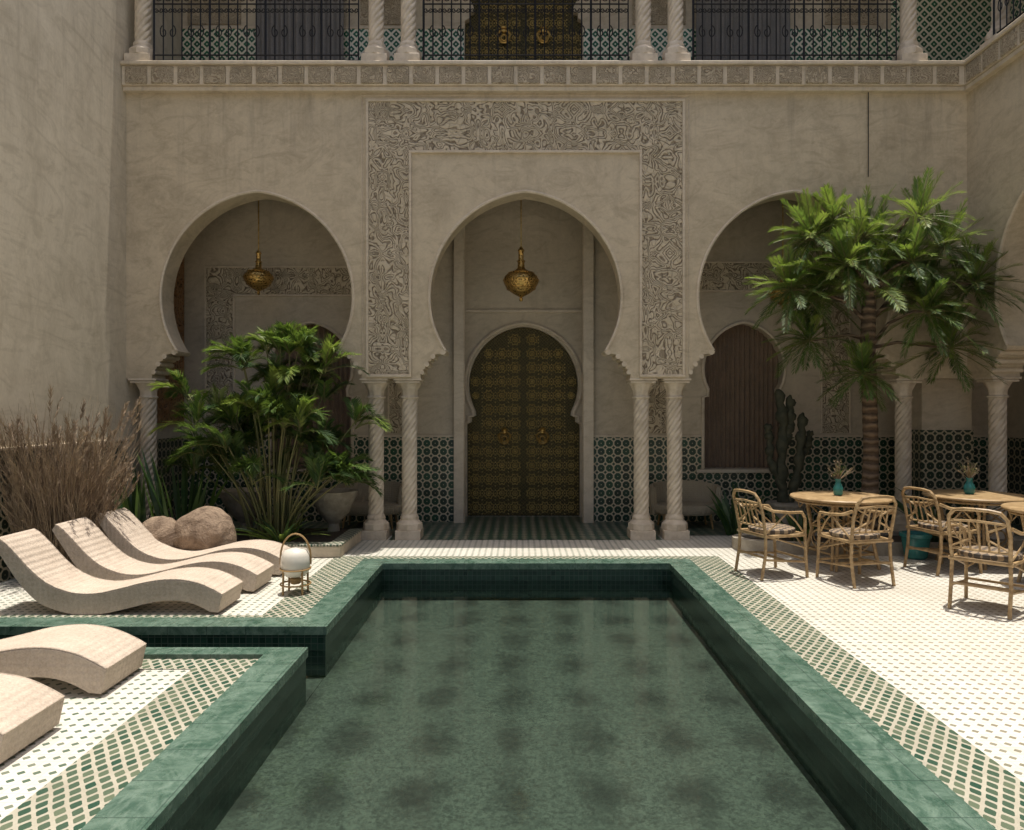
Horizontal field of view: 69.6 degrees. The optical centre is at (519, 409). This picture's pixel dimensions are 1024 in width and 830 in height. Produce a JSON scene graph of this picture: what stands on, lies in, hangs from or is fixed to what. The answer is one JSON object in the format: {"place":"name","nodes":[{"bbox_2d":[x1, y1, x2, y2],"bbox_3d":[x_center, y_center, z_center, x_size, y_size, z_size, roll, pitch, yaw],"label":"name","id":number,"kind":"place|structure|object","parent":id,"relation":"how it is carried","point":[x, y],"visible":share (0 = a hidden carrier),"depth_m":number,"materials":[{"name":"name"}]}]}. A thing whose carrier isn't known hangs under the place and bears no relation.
{"place":"outdoors","nodes":[
{"label":"outdoors","id":0,"kind":"place"},
{"bbox_2d":[0,384,154,567],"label":"dry ornamental grass","id":1,"kind":"object","parent":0,"point":[39,507],"depth_m":7.28,"materials":[{"name":"brown plant"}]},
{"bbox_2d":[0,516,1023,820],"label":"courtyard ground","id":2,"kind":"structure","parent":0,"point":[958,668],"depth_m":5.76,"materials":[{"name":"white tile"}]},
{"bbox_2d":[0,673,64,763],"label":"sun lounger","id":3,"kind":"object","parent":2,"relation":"on","point":[30,710],"visible":1,"depth_m":3.73,"materials":[{"name":"travertine stone"}]},
{"bbox_2d":[0,624,146,693],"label":"sun lounger","id":4,"kind":"object","parent":2,"relation":"on","point":[94,659],"visible":0.97,"depth_m":4.40,"materials":[{"name":"travertine stone"}]},
{"bbox_2d":[0,0,181,493],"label":"plaster wall","id":5,"kind":"structure","parent":2,"relation":"on","point":[62,212],"depth_m":8.27,"materials":[{"name":"beige paint"}]},
{"bbox_2d":[1,439,127,449],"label":"wall trim","id":6,"kind":"structure","parent":5,"relation":"attached to","point":[65,444],"depth_m":8.20,"materials":[{"name":"stone"}]},
{"bbox_2d":[0,437,181,582],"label":"tile dado","id":7,"kind":"object","parent":5,"relation":"attached to","point":[164,446],"visible":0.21,"depth_m":10.36,"materials":[{"name":"green tile"}]},
{"bbox_2d":[157,258,183,423],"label":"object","id":8,"kind":"structure","parent":5,"relation":"attached to","point":[164,409],"depth_m":10.79,"materials":[{"name":"beige paint"}]},
{"bbox_2d":[0,528,242,614],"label":"sun lounger","id":9,"kind":"object","parent":2,"relation":"on","point":[44,571],"visible":1,"depth_m":6.08,"materials":[{"name":"travertine stone"}]},
{"bbox_2d":[128,378,168,519],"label":"twisted column","id":10,"kind":"structure","parent":2,"relation":"on","point":[148,399],"depth_m":9.63,"materials":[{"name":"stone"}]},
{"bbox_2d":[142,516,175,546],"bbox_3d":[-3.978,1.458,8.115,0.567,0.564,0.460,0,0,0],"label":"boulder","id":11,"kind":"object","parent":2,"relation":"on","point":[161,529],"visible":0.21,"depth_m":7.98,"materials":[{"name":"stone"}]},
{"bbox_2d":[52,517,273,591],"bbox_3d":[-3.363,1.376,7.015,1.896,0.639,0.470,0,0,0],"label":"sun lounger","id":12,"kind":"object","parent":2,"relation":"on","point":[89,547],"visible":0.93,"depth_m":6.88,"materials":[{"name":"travertine stone"}]},
{"bbox_2d":[97,508,290,574],"bbox_3d":[-3.343,1.376,7.695,1.896,0.639,0.470,0,0,0],"label":"sun lounger","id":13,"kind":"object","parent":2,"relation":"on","point":[127,532],"visible":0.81,"depth_m":7.56,"materials":[{"name":"travertine stone"}]},
{"bbox_2d":[173,506,236,550],"bbox_3d":[-3.510,1.402,8.195,0.701,0.632,0.557,0,0,0],"label":"boulder","id":14,"kind":"object","parent":2,"relation":"on","point":[204,527],"visible":0.66,"depth_m":7.99,"materials":[{"name":"stone"}]},
{"bbox_2d":[219,487,272,530],"bbox_3d":[-3.620,1.385,9.750,0.700,0.630,0.700,0,0,0],"label":"stone urn","id":15,"kind":"object","parent":2,"relation":"on","point":[233,507],"visible":0.42,"depth_m":9.54,"materials":[{"name":"grey stone"}]},
{"bbox_2d":[279,533,311,595],"bbox_3d":[-2.070,1.421,6.800,0.296,0.558,0.286,0,0,0],"label":"portable lantern","id":16,"kind":"object","parent":2,"relation":"on","point":[295,563],"visible":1,"depth_m":6.71,"materials":[{"name":"white glass"}]},
{"bbox_2d":[279,529,361,557],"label":"planter curb","id":17,"kind":"structure","parent":2,"relation":"on","point":[344,543],"depth_m":8.47,"materials":[{"name":"stone"}]},
{"bbox_2d":[109,528,355,541],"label":"planting soil","id":18,"kind":"structure","parent":17,"relation":"in","point":[318,536],"depth_m":9.33,"materials":[{"name":"brown soil"}]},
{"bbox_2d":[105,461,181,522],"bbox_3d":[-4.692,1.097,8.959,0.925,1.005,0.874,0,0,0],"label":"snake plant","id":19,"kind":"object","parent":18,"relation":"on","point":[134,503],"visible":0.36,"depth_m":8.86,"materials":[{"name":"green plant"}]},
{"bbox_2d":[135,448,233,520],"bbox_3d":[-4.102,1.011,8.843,1.192,1.178,1.093,0,0,25],"label":"snake plant","id":20,"kind":"object","parent":18,"relation":"on","point":[197,497],"visible":0.59,"depth_m":8.96,"materials":[{"name":"green plant"}]},
{"bbox_2d":[147,319,391,539],"bbox_3d":[-3.056,0.243,9.050,3.050,2.730,1.554,0,0,0],"label":"areca palm","id":21,"kind":"object","parent":18,"relation":"on","point":[293,406],"visible":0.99,"depth_m":8.93,"materials":[{"name":"green plant"}]},
{"bbox_2d":[235,515,325,541],"bbox_3d":[-3.012,1.419,8.664,1.457,0.362,1.371,0,0,-28],"label":"agave plant","id":22,"kind":"object","parent":18,"relation":"on","point":[270,530],"visible":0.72,"depth_m":8.61,"materials":[{"name":"green plant"}]},
{"bbox_2d":[310,488,357,531],"bbox_3d":[-2.450,1.385,9.700,0.630,0.630,0.630,0,0,0],"label":"stone urn","id":23,"kind":"object","parent":2,"relation":"on","point":[333,506],"visible":0.77,"depth_m":9.53,"materials":[{"name":"grey stone"}]},
{"bbox_2d":[360,378,391,539],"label":"twisted column","id":24,"kind":"structure","parent":2,"relation":"on","point":[376,525],"depth_m":9.63,"materials":[{"name":"stone"}]},
{"bbox_2d":[0,559,996,829],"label":"swimming pool","id":25,"kind":"structure","parent":2,"relation":"in","point":[568,695],"depth_m":4.69,"materials":[{"name":"green tile"}]},
{"bbox_2d":[0,556,1023,829],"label":"mosaic paving border","id":26,"kind":"object","parent":2,"relation":"on","point":[86,788],"visible":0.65,"depth_m":4.02,"materials":[{"name":"tile"}]},
{"bbox_2d":[182,199,987,516],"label":"gallery back wall","id":27,"kind":"structure","parent":2,"relation":"on","point":[290,235],"depth_m":11.10,"materials":[{"name":"beige paint"}]},
{"bbox_2d":[468,327,578,515],"bbox_3d":[0.050,0.175,11.696,1.900,3.050,0.187,0,0,0],"label":"entrance door","id":28,"kind":"structure","parent":27,"relation":"attached to","point":[523,442],"depth_m":11.70,"materials":[{"name":"brown wood"}]},
{"bbox_2d":[275,324,778,467],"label":"wooden shutters","id":29,"kind":"object","parent":27,"relation":"attached to","point":[740,401],"visible":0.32,"depth_m":11.33,"materials":[{"name":"brown wood"}]},
{"bbox_2d":[204,224,850,522],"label":"gallery mouldings","id":30,"kind":"object","parent":27,"relation":"attached to","point":[586,385],"visible":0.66,"depth_m":10.98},
{"bbox_2d":[206,263,848,432],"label":"gallery carved frames","id":31,"kind":"structure","parent":27,"relation":"attached to","point":[223,285],"depth_m":11.09,"materials":[{"name":"beige stone"}]},
{"bbox_2d":[182,437,988,521],"bbox_3d":[1.110,1.060,11.102,12.380,1.280,0.035,0,0,0],"label":"gallery tile dado","id":32,"kind":"object","parent":27,"relation":"attached to","point":[613,479],"visible":0.3,"depth_m":11.09,"materials":[{"name":"green tile"}]},
{"bbox_2d":[183,26,988,436],"bbox_3d":[1.110,-2.670,11.090,12.380,6.180,0.040,0,0,0],"label":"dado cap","id":33,"kind":"object","parent":27,"relation":"attached to","point":[461,28],"visible":0.36,"depth_m":11.07,"materials":[{"name":"stone"}]},
{"bbox_2d":[658,378,690,539],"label":"twisted column","id":34,"kind":"structure","parent":2,"relation":"on","point":[674,524],"depth_m":9.63,"materials":[{"name":"stone"}]},
{"bbox_2d":[732,489,808,580],"bbox_3d":[2.553,1.259,7.585,0.611,0.888,0.601,0,0,-18],"label":"rattan armchair","id":35,"kind":"object","parent":2,"relation":"on","point":[775,530],"visible":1,"depth_m":7.43,"materials":[{"name":"brown wicker"}]},
{"bbox_2d":[790,491,892,571],"bbox_3d":[3.500,1.322,8.020,1.052,0.763,1.052,0,0,-11],"label":"rattan table","id":36,"kind":"object","parent":2,"relation":"on","point":[848,499],"visible":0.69,"depth_m":7.84,"materials":[{"name":"brown wood"}]},
{"bbox_2d":[826,459,854,495],"bbox_3d":[3.499,0.738,8.002,0.280,0.401,0.198,0,0,0],"label":"flower vase","id":37,"kind":"object","parent":36,"relation":"on","point":[838,489],"visible":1,"depth_m":7.99,"materials":[{"name":"teal ceramic"}]},
{"bbox_2d":[815,495,897,588],"bbox_3d":[3.332,1.259,7.252,0.601,0.888,0.611,0,0,-14],"label":"rattan armchair","id":38,"kind":"object","parent":2,"relation":"on","point":[860,536],"visible":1,"depth_m":7.10,"materials":[{"name":"brown wicker"}]},
{"bbox_2d":[732,531,1023,555],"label":"tree planter","id":39,"kind":"object","parent":2,"relation":"on","point":[749,542],"visible":0.34,"depth_m":8.65,"materials":[{"name":"stone"}]},
{"bbox_2d":[759,509,835,541],"bbox_3d":[3.408,1.363,9.024,1.099,0.473,1.206,0,0,-44],"label":"agave plant","id":40,"kind":"object","parent":39,"relation":"on","point":[791,521],"visible":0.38,"depth_m":8.92,"materials":[{"name":"green plant"}]},
{"bbox_2d":[742,167,1023,530],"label":"palm tree","id":41,"kind":"object","parent":39,"relation":"in","point":[856,257],"visible":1,"depth_m":8.90,"materials":[{"name":"green plant"}]},
{"bbox_2d":[880,487,1002,541],"bbox_3d":[5.067,1.261,8.977,1.819,0.678,1.673,0,0,0],"label":"agave plant","id":42,"kind":"object","parent":39,"relation":"on","point":[901,507],"visible":0.26,"depth_m":8.88,"materials":[{"name":"green plant"}]},
{"bbox_2d":[883,378,923,530],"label":"twisted column","id":43,"kind":"structure","parent":2,"relation":"on","point":[903,388],"depth_m":9.64,"materials":[{"name":"stone"}]},
{"bbox_2d":[126,94,966,379],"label":"facade wall","id":44,"kind":"structure","parent":43,"relation":"on","point":[189,157],"depth_m":9.54,"materials":[{"name":"paint"}]},
{"bbox_2d":[369,102,681,373],"bbox_3d":[0.075,-2.215,9.558,4.060,3.530,0.064,0,0,0],"label":"carved frame","id":45,"kind":"object","parent":44,"relation":"attached to","point":[398,131],"visible":0.96,"depth_m":9.53,"materials":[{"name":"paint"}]},
{"bbox_2d":[361,95,689,376],"bbox_3d":[0.075,-2.243,9.533,4.250,3.655,0.054,0,0,0],"label":"frame moulding","id":46,"kind":"object","parent":44,"relation":"attached to","point":[526,151],"visible":1,"depth_m":9.51,"materials":[{"name":"stone"}]},
{"bbox_2d":[151,188,1023,375],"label":"arch mouldings","id":47,"kind":"object","parent":44,"relation":"attached to","point":[607,352],"visible":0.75,"depth_m":9.52,"materials":[{"name":"stone"}]},
{"bbox_2d":[868,92,868,176],"bbox_3d":[4.500,-3.550,9.500,0.010,1.100,0.012,0,0,0],"label":"wall cable","id":48,"kind":"object","parent":44,"relation":"attached to","point":[868,134],"depth_m":9.49,"materials":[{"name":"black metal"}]},
{"bbox_2d":[899,530,932,559],"bbox_3d":[4.520,1.555,8.400,0.340,0.290,0.340,0,0,0],"label":"teal plant pot","id":49,"kind":"object","parent":2,"relation":"on","point":[921,539],"visible":0.81,"depth_m":8.29,"materials":[{"name":"ceramic"}]},
{"bbox_2d":[901,486,982,575],"bbox_3d":[4.432,1.259,7.787,0.611,0.888,0.601,0,0,-15],"label":"rattan armchair","id":50,"kind":"object","parent":2,"relation":"on","point":[930,526],"visible":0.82,"depth_m":7.67,"materials":[{"name":"brown wicker"}]},
{"bbox_2d":[922,489,1023,569],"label":"rattan table","id":51,"kind":"object","parent":2,"relation":"on","point":[981,498],"visible":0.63,"depth_m":7.98,"materials":[{"name":"brown wicker"}]},
{"bbox_2d":[954,458,978,493],"bbox_3d":[4.954,0.733,8.144,0.230,0.412,0.328,0,0,39],"label":"flower vase","id":52,"kind":"object","parent":51,"relation":"on","point":[969,487],"visible":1,"depth_m":8.12,"materials":[{"name":"teal ceramic"}]},
{"bbox_2d":[945,507,1023,619],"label":"rattan armchair","id":53,"kind":"object","parent":2,"relation":"on","point":[988,554],"visible":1,"depth_m":6.14,"materials":[{"name":"beige wicker"}]},
{"bbox_2d":[974,377,1021,538],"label":"twisted column","id":54,"kind":"structure","parent":2,"relation":"on","point":[997,396],"depth_m":9.13,"materials":[{"name":"stone"}]},
{"bbox_2d":[1001,502,1023,582],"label":"rattan table","id":55,"kind":"object","parent":2,"relation":"on","point":[1014,507],"visible":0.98,"depth_m":7.19,"materials":[{"name":"brown wood"}]},
{"bbox_2d":[1007,364,1023,437],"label":"side gallery wall","id":56,"kind":"structure","parent":2,"relation":"on","point":[1015,413],"depth_m":10.81,"materials":[{"name":"beige paint"}]},
{"bbox_2d":[1007,437,1023,525],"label":"side gallery tile dado","id":57,"kind":"object","parent":56,"relation":"attached to","point":[1015,465],"depth_m":10.81,"materials":[{"name":"green tile"}]},
{"bbox_2d":[233,517,1022,539],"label":"gallery floor","id":58,"kind":"structure","parent":0,"point":[523,528],"depth_m":10.45,"materials":[{"name":"tile"}]},
{"bbox_2d":[335,480,401,528],"bbox_3d":[-2.150,1.376,10.614,1.039,0.652,0.617,0,0,0],"label":"curved sofa","id":59,"kind":"object","parent":58,"relation":"on","point":[392,498],"visible":0.58,"depth_m":10.71,"materials":[{"name":"beige fabric"}]},
{"bbox_2d":[393,378,424,539],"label":"twisted column","id":60,"kind":"structure","parent":58,"relation":"on","point":[409,524],"depth_m":9.63,"materials":[{"name":"stone"}]},
{"bbox_2d":[626,378,656,539],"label":"twisted column","id":61,"kind":"structure","parent":58,"relation":"on","point":[640,525],"depth_m":9.63,"materials":[{"name":"stone"}]},
{"bbox_2d":[649,480,720,528],"bbox_3d":[2.380,1.376,10.614,1.039,0.652,0.617,0,0,0],"label":"curved sofa","id":62,"kind":"object","parent":58,"relation":"on","point":[696,499],"visible":0.77,"depth_m":10.69,"materials":[{"name":"beige fabric"}]},
{"bbox_2d":[705,481,773,535],"bbox_3d":[2.923,1.334,9.938,0.927,0.733,1.061,0,0,27],"label":"agave plant","id":63,"kind":"object","parent":58,"relation":"on","point":[728,519],"visible":0.67,"depth_m":9.93,"materials":[{"name":"green plant"}]},
{"bbox_2d":[764,389,813,525],"bbox_3d":[3.739,0.707,10.285,0.586,1.985,0.537,0,0,39],"label":"cactus","id":64,"kind":"object","parent":58,"relation":"on","point":[785,418],"visible":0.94,"depth_m":10.24,"materials":[{"name":"plant"}]},
{"bbox_2d":[911,380,971,429],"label":"corner pier","id":65,"kind":"structure","parent":58,"relation":"on","point":[942,405],"depth_m":9.92,"materials":[{"name":"paint"}]},
{"bbox_2d":[911,430,973,528],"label":"corner pier tiles","id":66,"kind":"object","parent":65,"relation":"attached to","point":[937,455],"visible":0.43,"depth_m":9.91,"materials":[{"name":"green tile"}]},
{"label":"floor slabs","id":67,"kind":"object","parent":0,"visible":0},
{"bbox_2d":[242,200,273,294],"bbox_3d":[-3.690,-2.757,10.400,0.427,2.286,0.427,0,0,0],"label":"pendant lantern","id":68,"kind":"object","parent":67,"relation":"hanging from","point":[258,278],"visible":1,"depth_m":10.29,"materials":[{"name":"gold metal"}]},
{"bbox_2d":[503,200,538,301],"bbox_3d":[0.020,-2.710,10.400,0.518,2.380,0.518,0,0,0],"label":"pendant lantern","id":69,"kind":"object","parent":67,"relation":"hanging from","point":[520,281],"visible":0.98,"depth_m":10.27,"materials":[{"name":"gold metal"}]},
{"bbox_2d":[257,0,789,59],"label":"grey curtains","id":70,"kind":"object","parent":67,"relation":"on","point":[706,37],"visible":0.3,"depth_m":10.98,"materials":[{"name":"grey fabric"}]},
{"bbox_2d":[183,0,890,59],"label":"back wall","id":71,"kind":"structure","parent":67,"relation":"on","point":[595,19],"depth_m":11.10,"materials":[{"name":"paint"}]},
{"bbox_2d":[465,0,580,59],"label":"door","id":72,"kind":"structure","parent":71,"relation":"attached to","point":[530,36],"depth_m":11.20,"materials":[{"name":"brown metal"}]},
{"bbox_2d":[188,0,876,24],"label":"carved panels","id":73,"kind":"object","parent":71,"relation":"attached to","point":[392,12],"visible":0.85,"depth_m":11.08,"materials":[{"name":"paint"}]},
{"bbox_2d":[183,0,1023,60],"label":"tile dado","id":74,"kind":"object","parent":67,"relation":"on","point":[952,29],"visible":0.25,"depth_m":11.09,"materials":[{"name":"green tile"}]},
{"bbox_2d":[768,199,795,307],"bbox_3d":[3.720,-2.655,10.400,0.417,2.490,0.417,0,0,0],"label":"pendant lantern","id":75,"kind":"object","parent":67,"relation":"hanging from","point":[774,292],"visible":0.13,"depth_m":10.39,"materials":[{"name":"gold metal"}]},
{"bbox_2d":[951,54,1023,379],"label":"side arcade wall","id":76,"kind":"structure","parent":67,"relation":"on","point":[995,144],"depth_m":8.95,"materials":[{"name":"paint"}]},
{"bbox_2d":[120,14,1023,93],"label":"cornice","id":77,"kind":"structure","parent":76,"relation":"on","point":[963,86],"depth_m":9.42,"materials":[{"name":"stone"}]},
{"bbox_2d":[124,0,156,59],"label":"column","id":78,"kind":"structure","parent":77,"relation":"on","point":[141,48],"depth_m":9.51,"materials":[{"name":"stone"}]},
{"bbox_2d":[153,0,358,59],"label":"balcony railing","id":79,"kind":"object","parent":77,"relation":"on","point":[265,12],"visible":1,"depth_m":9.49,"materials":[{"name":"black metal"}]},
{"bbox_2d":[361,0,389,59],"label":"column","id":80,"kind":"structure","parent":77,"relation":"on","point":[375,49],"depth_m":9.51,"materials":[{"name":"stone"}]},
{"bbox_2d":[394,0,421,59],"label":"column","id":81,"kind":"structure","parent":77,"relation":"on","point":[407,49],"depth_m":9.51,"materials":[{"name":"stone"}]},
{"bbox_2d":[422,0,628,59],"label":"balcony railing","id":82,"kind":"object","parent":77,"relation":"on","point":[479,12],"visible":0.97,"depth_m":9.49,"materials":[{"name":"black metal"}]},
{"bbox_2d":[125,21,1023,83],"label":"cornice tiles","id":83,"kind":"object","parent":77,"relation":"attached to","point":[531,74],"visible":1,"depth_m":9.40,"materials":[{"name":"beige stone"}]},
{"bbox_2d":[630,0,657,59],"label":"column","id":84,"kind":"structure","parent":77,"relation":"on","point":[643,49],"depth_m":9.51,"materials":[{"name":"stone"}]},
{"bbox_2d":[662,0,690,59],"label":"column","id":85,"kind":"structure","parent":77,"relation":"on","point":[676,48],"depth_m":9.51,"materials":[{"name":"stone"}]},
{"bbox_2d":[692,0,896,59],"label":"balcony railing","id":86,"kind":"object","parent":77,"relation":"on","point":[748,12],"visible":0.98,"depth_m":9.49,"materials":[{"name":"black metal"}]},
{"bbox_2d":[894,0,927,59],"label":"column","id":87,"kind":"structure","parent":77,"relation":"on","point":[909,48],"depth_m":9.51,"materials":[{"name":"stone"}]},
{"bbox_2d":[979,0,1010,47],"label":"column","id":88,"kind":"structure","parent":77,"relation":"on","point":[989,35],"depth_m":9.03,"materials":[{"name":"stone"}]},
{"bbox_2d":[993,0,1023,34],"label":"balcony railing","id":89,"kind":"object","parent":77,"relation":"on","point":[1006,2],"visible":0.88,"depth_m":8.83,"materials":[{"name":"black metal"}]}
]}

